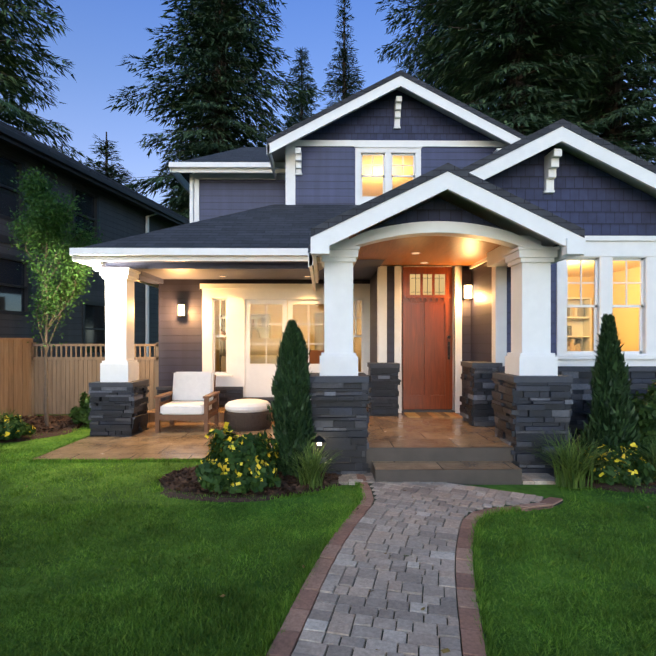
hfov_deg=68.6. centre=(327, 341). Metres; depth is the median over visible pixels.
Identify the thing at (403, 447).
patio porch steps
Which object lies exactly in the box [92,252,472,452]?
light fixtures
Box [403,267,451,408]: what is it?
entry door
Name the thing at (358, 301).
house window glass
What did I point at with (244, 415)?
ottoman
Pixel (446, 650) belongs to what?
fallen leaves
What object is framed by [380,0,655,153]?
fir
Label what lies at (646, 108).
fir
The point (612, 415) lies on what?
juniper
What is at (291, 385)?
arborvitae
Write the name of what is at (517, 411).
porch stone piers
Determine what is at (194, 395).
armchair
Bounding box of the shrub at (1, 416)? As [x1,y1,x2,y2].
[0,409,20,422]
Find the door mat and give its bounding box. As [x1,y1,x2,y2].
[404,412,461,417]
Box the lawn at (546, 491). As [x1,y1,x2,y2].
[0,409,655,655]
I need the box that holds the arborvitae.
[267,319,317,477]
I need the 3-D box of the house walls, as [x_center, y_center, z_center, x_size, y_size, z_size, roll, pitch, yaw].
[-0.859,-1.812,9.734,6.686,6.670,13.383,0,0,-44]
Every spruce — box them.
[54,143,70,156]
[80,132,137,190]
[163,142,194,218]
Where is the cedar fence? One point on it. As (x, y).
(70, 378)
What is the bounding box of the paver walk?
[266,473,562,655]
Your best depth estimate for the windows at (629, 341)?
11.37 m
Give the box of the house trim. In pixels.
[69,76,655,412]
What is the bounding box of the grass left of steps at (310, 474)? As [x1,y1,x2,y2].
[281,441,342,489]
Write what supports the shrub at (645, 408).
on the mulch beds
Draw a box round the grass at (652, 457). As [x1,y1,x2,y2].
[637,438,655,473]
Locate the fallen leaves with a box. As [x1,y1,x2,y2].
[26,426,648,652]
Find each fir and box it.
[0,0,94,162]
[103,0,323,219]
[282,48,319,128]
[317,0,364,111]
[374,0,505,112]
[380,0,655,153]
[526,5,627,127]
[528,0,655,165]
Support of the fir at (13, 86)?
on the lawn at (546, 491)
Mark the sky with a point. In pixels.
(104, 31)
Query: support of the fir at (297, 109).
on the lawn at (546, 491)
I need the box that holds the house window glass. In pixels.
[215,156,638,370]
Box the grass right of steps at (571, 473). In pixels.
[526,427,616,488]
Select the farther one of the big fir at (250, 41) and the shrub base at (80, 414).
the big fir at (250, 41)
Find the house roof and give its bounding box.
[81,70,655,270]
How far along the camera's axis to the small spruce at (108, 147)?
21.67 m
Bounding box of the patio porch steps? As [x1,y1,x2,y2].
[33,407,554,484]
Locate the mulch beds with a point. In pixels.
(620, 487)
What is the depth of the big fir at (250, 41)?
22.86 m
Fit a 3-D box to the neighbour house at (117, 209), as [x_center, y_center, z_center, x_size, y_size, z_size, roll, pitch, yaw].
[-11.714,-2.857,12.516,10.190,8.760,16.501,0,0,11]
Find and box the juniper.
[579,313,641,450]
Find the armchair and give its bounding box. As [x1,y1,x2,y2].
[154,372,219,432]
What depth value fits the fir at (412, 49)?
27.68 m
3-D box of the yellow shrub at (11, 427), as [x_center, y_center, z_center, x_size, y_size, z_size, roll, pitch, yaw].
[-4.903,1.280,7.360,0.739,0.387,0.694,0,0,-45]
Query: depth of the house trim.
7.26 m
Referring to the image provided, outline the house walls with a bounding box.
[105,90,655,406]
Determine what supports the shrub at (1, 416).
on the mulch beds
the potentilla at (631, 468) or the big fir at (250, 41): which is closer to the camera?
the potentilla at (631, 468)
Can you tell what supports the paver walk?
on the lawn at (546, 491)
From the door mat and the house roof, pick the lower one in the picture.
the door mat
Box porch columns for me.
[100,246,559,381]
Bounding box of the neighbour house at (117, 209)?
[0,121,189,356]
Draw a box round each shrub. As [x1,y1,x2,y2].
[0,409,20,422]
[0,413,35,439]
[630,380,655,460]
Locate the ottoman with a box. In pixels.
[224,399,271,431]
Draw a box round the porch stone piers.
[88,361,655,474]
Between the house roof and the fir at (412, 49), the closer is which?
the house roof
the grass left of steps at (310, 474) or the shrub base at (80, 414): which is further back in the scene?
the shrub base at (80, 414)
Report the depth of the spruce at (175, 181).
27.48 m
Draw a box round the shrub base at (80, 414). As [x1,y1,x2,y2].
[69,391,90,423]
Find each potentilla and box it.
[195,422,280,493]
[577,442,655,485]
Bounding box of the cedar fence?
[0,338,158,416]
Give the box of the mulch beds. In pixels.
[0,415,655,501]
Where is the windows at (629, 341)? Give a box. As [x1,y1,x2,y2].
[215,156,639,371]
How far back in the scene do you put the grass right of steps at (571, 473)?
4.94 m
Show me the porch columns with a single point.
(530, 354)
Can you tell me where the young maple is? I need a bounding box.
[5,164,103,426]
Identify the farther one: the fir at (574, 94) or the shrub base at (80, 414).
the fir at (574, 94)
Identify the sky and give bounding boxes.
[0,0,655,208]
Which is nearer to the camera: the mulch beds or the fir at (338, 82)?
the mulch beds

